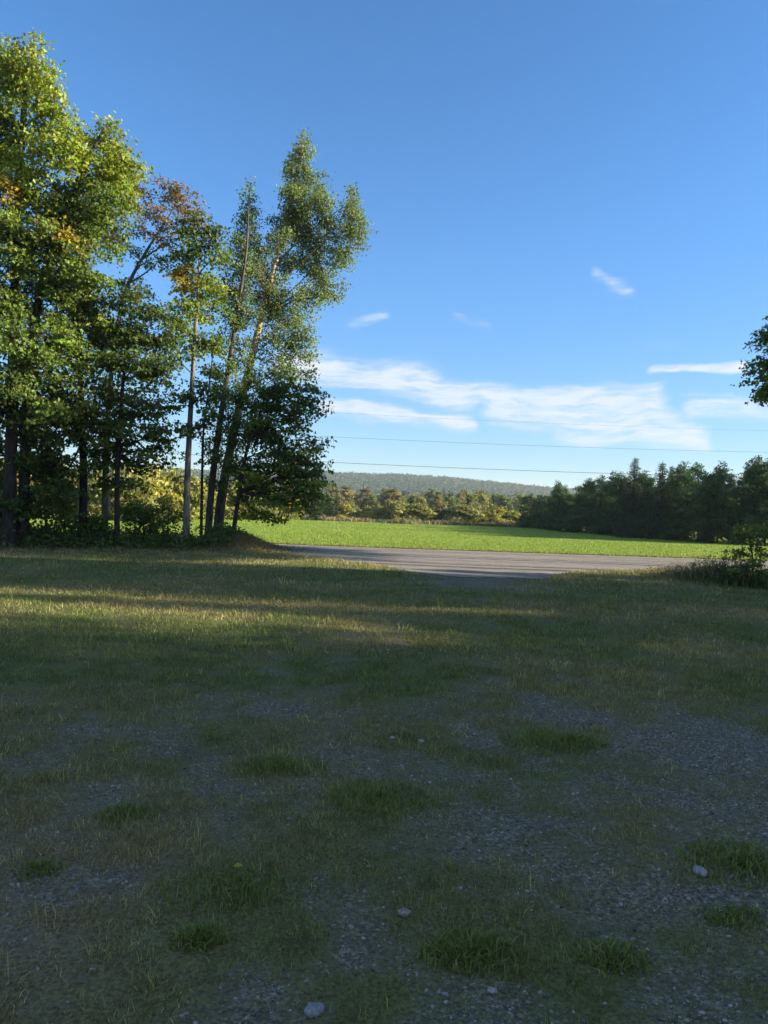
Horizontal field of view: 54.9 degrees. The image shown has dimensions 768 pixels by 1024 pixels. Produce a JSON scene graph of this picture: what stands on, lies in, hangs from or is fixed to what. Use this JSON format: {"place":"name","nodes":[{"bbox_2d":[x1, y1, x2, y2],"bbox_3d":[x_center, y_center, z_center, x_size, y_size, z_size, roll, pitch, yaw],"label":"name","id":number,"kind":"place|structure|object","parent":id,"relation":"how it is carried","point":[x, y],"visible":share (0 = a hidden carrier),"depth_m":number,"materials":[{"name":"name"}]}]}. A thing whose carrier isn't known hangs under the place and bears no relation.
{"place":"outdoors","nodes":[
{"label":"outdoors","id":0,"kind":"place"},
{"bbox_2d":[0,514,767,1023],"bbox_3d":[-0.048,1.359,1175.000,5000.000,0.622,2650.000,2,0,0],"label":"ground","id":1,"kind":"structure","parent":0,"point":[56,992],"depth_m":3.91,"materials":[{"name":"grey gravel"}]},
{"bbox_2d":[0,504,55,544],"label":"shrub","id":2,"kind":"object","parent":1,"relation":"on","point":[21,521],"visible":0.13,"depth_m":24.52,"materials":[{"name":"green plant"}]},
{"bbox_2d":[10,855,68,882],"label":"grass tuft","id":3,"kind":"object","parent":1,"relation":"on","point":[41,872],"visible":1,"depth_m":3.20,"materials":[{"name":"green plant"}]},
{"bbox_2d":[1,398,85,538],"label":"sapling","id":4,"kind":"object","parent":1,"relation":"on","point":[53,440],"visible":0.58,"depth_m":24.34,"materials":[{"name":"green plant"}]},
{"bbox_2d":[0,28,101,547],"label":"maple tree","id":5,"kind":"object","parent":1,"relation":"on","point":[19,373],"visible":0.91,"depth_m":23.49,"materials":[{"name":"green plant"}]},
{"bbox_2d":[29,498,88,540],"bbox_3d":[-11.358,0.353,25.729,2.091,1.760,1.946,2,0,-16],"label":"shrub","id":6,"kind":"object","parent":1,"relation":"on","point":[66,512],"visible":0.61,"depth_m":25.51,"materials":[{"name":"green plant"}]},
{"bbox_2d":[30,462,101,518],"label":"leafy tree","id":7,"kind":"object","parent":1,"relation":"on","point":[90,495],"visible":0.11,"depth_m":66.24,"materials":[{"name":"green plant"}]},
{"bbox_2d":[0,111,153,545],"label":"maple tree","id":8,"kind":"object","parent":1,"relation":"on","point":[85,283],"visible":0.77,"depth_m":24.23,"materials":[{"name":"green plant"}]},
{"bbox_2d":[24,157,149,536],"bbox_3d":[-10.609,-5.705,25.976,4.425,13.808,3.207,2,0,31],"label":"maple tree","id":9,"kind":"object","parent":1,"relation":"on","point":[82,445],"visible":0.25,"depth_m":25.77,"materials":[{"name":"green plant"}]},
{"bbox_2d":[74,512,112,538],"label":"shrub","id":10,"kind":"object","parent":1,"relation":"on","point":[93,523],"visible":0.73,"depth_m":25.74,"materials":[{"name":"green plant"}]},
{"bbox_2d":[77,470,122,518],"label":"leafy tree","id":11,"kind":"object","parent":1,"relation":"on","point":[98,497],"visible":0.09,"depth_m":69.42,"materials":[{"name":"green plant"}]},
{"bbox_2d":[78,466,167,521],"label":"leafy tree","id":12,"kind":"object","parent":1,"relation":"on","point":[94,508],"visible":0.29,"depth_m":63.12,"materials":[{"name":"green plant"}]},
{"bbox_2d":[0,512,246,553],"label":"undergrowth","id":13,"kind":"object","parent":1,"relation":"on","point":[148,539],"visible":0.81,"depth_m":25.11,"materials":[{"name":"green plant"}]},
{"bbox_2d":[92,796,169,828],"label":"grass tuft","id":14,"kind":"object","parent":1,"relation":"on","point":[128,808],"visible":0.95,"depth_m":3.82,"materials":[{"name":"green plant"}]},
{"bbox_2d":[73,279,190,545],"bbox_3d":[-8.742,-3.194,25.448,4.411,9.022,4.221,2,0,0],"label":"maple tree","id":15,"kind":"object","parent":1,"relation":"on","point":[136,335],"visible":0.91,"depth_m":25.04,"materials":[{"name":"green plant"}]},
{"bbox_2d":[111,496,165,536],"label":"shrub","id":16,"kind":"object","parent":1,"relation":"on","point":[134,513],"visible":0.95,"depth_m":25.90,"materials":[{"name":"green plant"}]},
{"bbox_2d":[120,459,182,519],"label":"leafy tree","id":17,"kind":"object","parent":1,"relation":"on","point":[160,492],"visible":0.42,"depth_m":66.21,"materials":[{"name":"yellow plant"}]},
{"bbox_2d":[101,173,212,535],"bbox_3d":[-8.724,-5.529,27.045,4.629,13.569,2.660,2,0,0],"label":"maple tree","id":18,"kind":"object","parent":1,"relation":"on","point":[173,192],"visible":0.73,"depth_m":26.96,"materials":[{"name":"green plant"}]},
{"bbox_2d":[139,497,182,538],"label":"shrub","id":19,"kind":"object","parent":1,"relation":"on","point":[165,524],"visible":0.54,"depth_m":26.84,"materials":[{"name":"green plant"}]},
{"bbox_2d":[150,466,215,521],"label":"leafy tree","id":20,"kind":"object","parent":1,"relation":"on","point":[175,479],"visible":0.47,"depth_m":69.27,"materials":[{"name":"green plant"}]},
{"bbox_2d":[155,203,239,543],"bbox_3d":[-6.756,-4.770,26.587,2.995,12.313,3.196,2,0,0],"label":"maple tree","id":21,"kind":"object","parent":1,"relation":"on","point":[208,286],"visible":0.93,"depth_m":26.42,"materials":[{"name":"green plant"}]},
{"bbox_2d":[162,911,233,953],"bbox_3d":[-0.676,1.548,2.738,0.267,0.092,0.236,2,0,0],"label":"grass tuft","id":22,"kind":"object","parent":1,"relation":"on","point":[203,931],"visible":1,"depth_m":2.73,"materials":[{"name":"green plant"}]},
{"bbox_2d":[190,478,227,518],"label":"leafy tree","id":23,"kind":"object","parent":1,"relation":"on","point":[198,515],"visible":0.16,"depth_m":83.85,"materials":[{"name":"green plant"}]},
{"bbox_2d":[186,329,233,537],"bbox_3d":[-6.531,-2.699,27.363,1.994,8.134,2.492,2,0,0],"label":"sapling","id":24,"kind":"object","parent":1,"relation":"on","point":[211,372],"visible":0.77,"depth_m":27.38,"materials":[{"name":"green plant"}]},
{"bbox_2d":[204,521,244,536],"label":"shrub","id":25,"kind":"object","parent":1,"relation":"on","point":[211,529],"visible":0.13,"depth_m":28.26,"materials":[{"name":"green plant"}]},
{"bbox_2d":[195,175,279,534],"bbox_3d":[-5.752,-5.815,28.765,3.030,14.707,2.521,2,0,25],"label":"poplar tree","id":26,"kind":"object","parent":1,"relation":"on","point":[246,273],"visible":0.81,"depth_m":28.58,"materials":[{"name":"green plant"}]},
{"bbox_2d":[214,480,261,518],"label":"leafy tree","id":27,"kind":"object","parent":1,"relation":"on","point":[228,512],"visible":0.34,"depth_m":89.41,"materials":[{"name":"green plant"}]},
{"bbox_2d":[150,856,329,914],"bbox_3d":[-0.610,1.554,3.115,0.746,0.076,0.454,2,0,-11],"label":"grass tuft","id":28,"kind":"object","parent":1,"relation":"on","point":[248,887],"visible":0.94,"depth_m":3.08,"materials":[{"name":"green plant"}]},
{"bbox_2d":[243,489,284,519],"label":"leafy tree","id":29,"kind":"object","parent":1,"relation":"on","point":[272,510],"visible":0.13,"depth_m":93.85,"materials":[{"name":"green plant"}]},
{"bbox_2d":[33,481,517,510],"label":"woodland","id":30,"kind":"object","parent":1,"relation":"on","point":[408,496],"visible":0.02,"depth_m":271.65,"materials":[{"name":"green plant"}]},
{"bbox_2d":[230,750,327,776],"bbox_3d":[-0.654,1.570,4.669,0.634,0.109,0.428,2,0,0],"label":"grass tuft","id":31,"kind":"object","parent":1,"relation":"on","point":[284,765],"visible":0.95,"depth_m":4.64,"materials":[{"name":"green plant"}]},
{"bbox_2d":[221,367,337,533],"bbox_3d":[-3.874,-2.169,27.782,4.445,6.599,3.951,2,0,0],"label":"maple tree","id":32,"kind":"object","parent":1,"relation":"on","point":[287,468],"visible":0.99,"depth_m":27.36,"materials":[{"name":"green plant"}]},
{"bbox_2d":[273,490,306,519],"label":"leafy tree","id":33,"kind":"object","parent":1,"relation":"on","point":[289,514],"visible":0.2,"depth_m":100.14,"materials":[{"name":"green plant"}]},
{"bbox_2d":[213,127,378,525],"bbox_3d":[-3.547,-6.915,29.683,6.367,17.103,3.506,2,0,0],"label":"poplar tree","id":34,"kind":"object","parent":1,"relation":"on","point":[298,230],"visible":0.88,"depth_m":29.36,"materials":[{"name":"green plant"}]},
{"bbox_2d":[304,1002,323,1017],"bbox_3d":[-0.224,1.589,2.361,0.066,0.039,0.056,-4,7,-14],"label":"rock","id":35,"kind":"object","parent":1,"relation":"on","point":[311,1010],"visible":0.99,"depth_m":2.34,"materials":[{"name":"stone"}]},
{"bbox_2d":[321,493,335,516],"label":"leafy tree","id":36,"kind":"object","parent":1,"relation":"on","point":[330,506],"visible":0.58,"depth_m":155.07,"materials":[{"name":"green plant"}]},
{"bbox_2d":[329,501,355,518],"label":"bush","id":37,"kind":"object","parent":1,"relation":"on","point":[344,510],"visible":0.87,"depth_m":115.44,"materials":[{"name":"green plant"}]},
{"bbox_2d":[340,485,357,506],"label":"leafy tree","id":38,"kind":"object","parent":1,"relation":"on","point":[345,492],"visible":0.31,"depth_m":200.47,"materials":[{"name":"green plant"}]},
{"bbox_2d":[205,511,519,526],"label":"meadow grass","id":39,"kind":"structure","parent":1,"relation":"on","point":[420,521],"depth_m":108.99,"materials":[{"name":"green plant"}]},
{"bbox_2d":[353,487,374,517],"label":"leafy tree","id":40,"kind":"object","parent":1,"relation":"on","point":[358,499],"visible":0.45,"depth_m":178.97,"materials":[{"name":"green plant"}]},
{"bbox_2d":[360,505,378,518],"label":"bush","id":41,"kind":"object","parent":1,"relation":"on","point":[369,512],"visible":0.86,"depth_m":116.43,"materials":[{"name":"green plant"}]},
{"bbox_2d":[361,494,379,510],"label":"leafy tree","id":42,"kind":"object","parent":1,"relation":"on","point":[372,499],"visible":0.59,"depth_m":149.85,"materials":[{"name":"green plant"}]},
{"bbox_2d":[378,488,402,508],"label":"leafy tree","id":43,"kind":"object","parent":1,"relation":"on","point":[386,501],"visible":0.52,"depth_m":147.13,"materials":[{"name":"green plant"}]},
{"bbox_2d":[326,775,455,817],"bbox_3d":[0.021,1.584,4.201,0.708,0.090,0.619,2,0,-35],"label":"grass tuft","id":44,"kind":"object","parent":1,"relation":"on","point":[371,797],"visible":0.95,"depth_m":4.15,"materials":[{"name":"green plant"}]},
{"bbox_2d":[375,500,418,519],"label":"bush","id":45,"kind":"object","parent":1,"relation":"on","point":[399,511],"visible":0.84,"depth_m":115.05,"materials":[{"name":"green plant"}]},
{"bbox_2d":[401,502,437,520],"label":"bush","id":46,"kind":"object","parent":1,"relation":"on","point":[420,511],"visible":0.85,"depth_m":114.98,"materials":[{"name":"green plant"}]},
{"bbox_2d":[429,495,447,518],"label":"leafy tree","id":47,"kind":"object","parent":1,"relation":"on","point":[440,506],"visible":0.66,"depth_m":149.13,"materials":[{"name":"green plant"}]},
{"bbox_2d":[443,492,456,517],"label":"leafy tree","id":48,"kind":"object","parent":1,"relation":"on","point":[449,500],"visible":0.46,"depth_m":151.83,"materials":[{"name":"green plant"}]},
{"bbox_2d":[442,503,486,522],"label":"bush","id":49,"kind":"object","parent":1,"relation":"on","point":[469,513],"visible":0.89,"depth_m":114.83,"materials":[{"name":"green plant"}]},
{"bbox_2d":[461,494,476,509],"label":"leafy tree","id":50,"kind":"object","parent":1,"relation":"on","point":[471,499],"visible":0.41,"depth_m":153.92,"materials":[{"name":"green plant"}]},
{"bbox_2d":[415,917,534,981],"bbox_3d":[0.341,1.595,2.716,0.432,0.083,0.321,2,0,22],"label":"grass tuft","id":51,"kind":"object","parent":1,"relation":"on","point":[473,955],"visible":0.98,"depth_m":2.70,"materials":[{"name":"green plant"}]},
{"bbox_2d":[473,489,490,511],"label":"leafy tree","id":52,"kind":"object","parent":1,"relation":"on","point":[483,498],"visible":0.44,"depth_m":197.15,"materials":[{"name":"green plant"}]},
{"bbox_2d":[478,504,506,523],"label":"bush","id":53,"kind":"object","parent":1,"relation":"on","point":[494,513],"visible":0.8,"depth_m":115.94,"materials":[{"name":"green plant"}]},
{"bbox_2d":[501,509,520,524],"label":"bush","id":54,"kind":"object","parent":1,"relation":"on","point":[509,516],"visible":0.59,"depth_m":117.45,"materials":[{"name":"green plant"}]},
{"bbox_2d":[518,493,535,514],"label":"leafy tree","id":55,"kind":"object","parent":1,"relation":"on","point":[528,505],"visible":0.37,"depth_m":111.05,"materials":[{"name":"green plant"}]},
{"bbox_2d":[522,510,543,528],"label":"shrub","id":56,"kind":"object","parent":1,"relation":"on","point":[533,517],"visible":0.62,"depth_m":101.68,"materials":[{"name":"green plant"}]},
{"bbox_2d":[530,496,551,514],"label":"leafy tree","id":57,"kind":"object","parent":1,"relation":"on","point":[539,502],"visible":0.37,"depth_m":104.42,"materials":[{"name":"green plant"}]},
{"bbox_2d":[498,724,610,756],"bbox_3d":[1.243,1.613,5.288,0.876,0.119,0.671,2,0,0],"label":"grass tuft","id":58,"kind":"object","parent":1,"relation":"on","point":[549,738],"visible":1,"depth_m":5.25,"materials":[{"name":"green plant"}]},
{"bbox_2d":[555,494,575,516],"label":"leafy tree","id":59,"kind":"object","parent":1,"relation":"on","point":[569,501],"visible":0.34,"depth_m":92.04,"materials":[{"name":"green plant"}]},
{"bbox_2d":[558,509,586,532],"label":"shrub","id":60,"kind":"object","parent":1,"relation":"on","point":[574,525],"visible":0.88,"depth_m":82.79,"materials":[{"name":"green plant"}]},
{"bbox_2d":[565,478,607,527],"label":"leafy tree","id":61,"kind":"object","parent":1,"relation":"on","point":[581,496],"visible":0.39,"depth_m":85.11,"materials":[{"name":"green plant"}]},
{"bbox_2d":[581,513,594,533],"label":"shrub","id":62,"kind":"object","parent":1,"relation":"on","point":[586,523],"visible":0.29,"depth_m":80.59,"materials":[{"name":"green plant"}]},
{"bbox_2d":[578,475,616,516],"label":"leafy tree","id":63,"kind":"object","parent":1,"relation":"on","point":[600,482],"visible":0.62,"depth_m":81.86,"materials":[{"name":"green plant"}]},
{"bbox_2d":[586,508,608,534],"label":"shrub","id":64,"kind":"object","parent":1,"relation":"on","point":[598,515],"visible":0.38,"depth_m":77.97,"materials":[{"name":"green plant"}]},
{"bbox_2d":[587,514,616,534],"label":"shrub","id":65,"kind":"object","parent":1,"relation":"on","point":[605,526],"visible":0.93,"depth_m":75.09,"materials":[{"name":"green plant"}]},
{"bbox_2d":[597,470,620,515],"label":"leafy tree","id":66,"kind":"object","parent":1,"relation":"on","point":[613,476],"visible":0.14,"depth_m":85.86,"materials":[{"name":"green plant"}]},
{"bbox_2d":[568,933,656,975],"bbox_3d":[0.837,1.604,2.691,0.320,0.075,0.246,2,0,0],"label":"grass tuft","id":67,"kind":"object","parent":1,"relation":"on","point":[605,957],"visible":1,"depth_m":2.69,"materials":[{"name":"green plant"}]},
{"bbox_2d":[612,458,649,537],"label":"spruce tree","id":68,"kind":"object","parent":1,"relation":"on","point":[634,512],"visible":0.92,"depth_m":67.80,"materials":[{"name":"green plant"}]},
{"bbox_2d":[610,478,656,526],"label":"leafy tree","id":69,"kind":"object","parent":1,"relation":"on","point":[642,486],"visible":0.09,"depth_m":71.67,"materials":[{"name":"green plant"}]},
{"bbox_2d":[620,515,655,537],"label":"shrub","id":70,"kind":"object","parent":1,"relation":"on","point":[638,524],"visible":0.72,"depth_m":66.71,"materials":[{"name":"green plant"}]},
{"bbox_2d":[637,476,664,520],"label":"leafy tree","id":71,"kind":"object","parent":1,"relation":"on","point":[650,487],"visible":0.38,"depth_m":69.01,"materials":[{"name":"green plant"}]},
{"bbox_2d":[640,462,675,539],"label":"spruce tree","id":72,"kind":"object","parent":1,"relation":"on","point":[659,494],"visible":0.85,"depth_m":64.76,"materials":[{"name":"green plant"}]},
{"bbox_2d":[652,507,679,540],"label":"shrub","id":73,"kind":"object","parent":1,"relation":"on","point":[663,516],"visible":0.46,"depth_m":64.09,"materials":[{"name":"green plant"}]},
{"bbox_2d":[641,562,698,579],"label":"weed clump","id":74,"kind":"object","parent":1,"relation":"on","point":[659,572],"visible":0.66,"depth_m":21.70,"materials":[{"name":"green plant"}]},
{"bbox_2d":[662,514,693,540],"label":"shrub","id":75,"kind":"object","parent":1,"relation":"on","point":[678,533],"visible":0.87,"depth_m":61.94,"materials":[{"name":"green plant"}]},
{"bbox_2d":[659,470,712,534],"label":"leafy tree","id":76,"kind":"object","parent":1,"relation":"on","point":[678,484],"visible":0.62,"depth_m":63.27,"materials":[{"name":"green plant"}]},
{"bbox_2d":[654,558,726,580],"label":"weed clump","id":77,"kind":"object","parent":1,"relation":"on","point":[690,569],"visible":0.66,"depth_m":20.85,"materials":[{"name":"green plant"}]},
{"bbox_2d":[693,865,706,876],"bbox_3d":[1.434,1.632,3.353,0.063,0.040,0.064,2,0,39],"label":"rock","id":78,"kind":"object","parent":1,"relation":"on","point":[701,870],"visible":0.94,"depth_m":3.34,"materials":[{"name":"stone"}]},
{"bbox_2d":[683,510,736,542],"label":"shrub","id":79,"kind":"object","parent":1,"relation":"on","point":[702,537],"visible":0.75,"depth_m":58.94,"materials":[{"name":"green plant"}]},
{"bbox_2d":[677,472,743,535],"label":"leafy tree","id":80,"kind":"object","parent":1,"relation":"on","point":[708,493],"visible":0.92,"depth_m":59.42,"materials":[{"name":"green plant"}]},
{"bbox_2d":[671,833,767,891],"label":"grass tuft","id":81,"kind":"object","parent":1,"relation":"on","point":[744,859],"visible":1,"depth_m":3.46,"materials":[{"name":"green plant"}]},
{"bbox_2d":[671,565,767,591],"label":"weed clump","id":82,"kind":"object","parent":1,"relation":"on","point":[734,582],"visible":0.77,"depth_m":19.00,"materials":[{"name":"green plant"}]},
{"bbox_2d":[686,551,752,582],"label":"weed clump","id":83,"kind":"object","parent":1,"relation":"on","point":[720,564],"visible":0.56,"depth_m":20.37,"materials":[{"name":"green plant"}]},
{"bbox_2d":[711,485,742,541],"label":"leafy tree","id":84,"kind":"object","parent":1,"relation":"on","point":[728,497],"visible":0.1,"depth_m":63.28,"materials":[{"name":"green plant"}]},
{"bbox_2d":[690,895,767,933],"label":"grass tuft","id":85,"kind":"object","parent":1,"relation":"on","point":[734,914],"visible":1,"depth_m":2.99,"materials":[{"name":"green plant"}]},
{"bbox_2d":[720,473,740,540],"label":"spruce tree","id":86,"kind":"object","parent":1,"relation":"on","point":[731,484],"visible":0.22,"depth_m":67.85,"materials":[{"name":"green plant"}]},
{"bbox_2d":[711,510,766,545],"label":"shrub","id":87,"kind":"object","parent":1,"relation":"on","point":[729,520],"visible":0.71,"depth_m":57.33,"materials":[{"name":"green plant"}]},
{"bbox_2d":[719,559,767,587],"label":"shrub","id":88,"kind":"object","parent":1,"relation":"on","point":[743,568],"visible":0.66,"depth_m":19.04,"materials":[{"name":"green plant"}]},
{"bbox_2d":[721,523,767,570],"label":"sapling","id":89,"kind":"object","parent":1,"relation":"on","point":[745,529],"visible":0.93,"depth_m":19.95,"materials":[{"name":"green plant"}]},
{"bbox_2d":[726,455,767,538],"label":"leafy tree","id":90,"kind":"object","parent":1,"relation":"on","point":[738,487],"visible":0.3,"depth_m":59.73,"materials":[{"name":"green plant"}]},
{"bbox_2d":[733,316,767,406],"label":"maple tree","id":91,"kind":"object","parent":1,"relation":"on","point":[761,395],"visible":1,"depth_m":17.07,"materials":[{"name":"green plant"}]},
{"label":"utility pole","id":92,"kind":"object","parent":1,"relation":"on","visible":0},
{"bbox_2d":[64,446,654,474],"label":"power line","id":93,"kind":"object","parent":92,"relation":"attached to","point":[447,467],"visible":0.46,"depth_m":121.98,"materials":[{"name":"grey metal"}]},
{"bbox_2d":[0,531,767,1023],"bbox_3d":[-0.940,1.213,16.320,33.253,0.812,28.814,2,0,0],"label":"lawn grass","id":94,"kind":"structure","parent":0,"point":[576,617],"depth_m":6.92,"materials":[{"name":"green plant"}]},
{"bbox_2d":[0,0,767,488],"label":"sky","id":95,"kind":"structure","parent":0,"point":[566,201],"materials":[{"name":"blue"}]},
{"bbox_2d":[29,511,767,560],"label":"field","id":96,"kind":"structure","parent":0,"point":[431,526],"depth_m":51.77,"materials":[{"name":"green plant"}]},
{"bbox_2d":[379,517,426,524],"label":"reed clump","id":97,"kind":"object","parent":96,"relation":"on","point":[400,520],"visible":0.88,"depth_m":103.11,"materials":[{"name":"plant"}]},
{"bbox_2d":[544,480,567,518],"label":"leafy tree","id":98,"kind":"object","parent":96,"relation":"on","point":[557,490],"visible":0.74,"depth_m":94.84,"materials":[{"name":"green plant"}]},
{"bbox_2d":[599,471,629,524],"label":"leafy tree","id":99,"kind":"object","parent":96,"relation":"on","point":[617,486],"visible":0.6,"depth_m":75.15,"materials":[{"name":"green plant"}]},
{"bbox_2d":[664,460,695,515],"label":"leafy tree","id":100,"kind":"object","parent":96,"relation":"on","point":[680,470],"visible":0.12,"depth_m":70.48,"materials":[{"name":"green plant"}]},
{"bbox_2d":[671,462,713,538],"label":"leafy tree","id":101,"kind":"object","parent":96,"relation":"on","point":[696,471],"visible":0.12,"depth_m":73.98,"materials":[{"name":"green plant"}]},
{"bbox_2d":[708,460,742,539],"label":"leafy tree","id":102,"kind":"object","parent":96,"relation":"on","point":[724,470],"visible":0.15,"depth_m":72.85,"materials":[{"name":"green plant"}]},
{"bbox_2d":[733,458,767,543],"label":"leafy tree","id":103,"kind":"object","parent":96,"relation":"on","point":[762,472],"visible":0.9,"depth_m":56.85,"materials":[{"name":"green plant"}]},
{"bbox_2d":[253,540,767,578],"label":"road","id":104,"kind":"structure","parent":0,"point":[469,563],"depth_m":26.37,"materials":[{"name":"grey asphalt"}]},
{"bbox_3d":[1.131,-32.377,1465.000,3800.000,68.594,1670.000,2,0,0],"label":"hill","id":105,"kind":"structure","parent":0,"visible":0},
{"bbox_2d":[36,467,583,498],"bbox_3d":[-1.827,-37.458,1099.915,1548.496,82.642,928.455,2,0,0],"label":"hillside forest","id":106,"kind":"object","parent":105,"relation":"on","point":[399,482],"visible":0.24,"depth_m":1144.08,"materials":[{"name":"green plant"}]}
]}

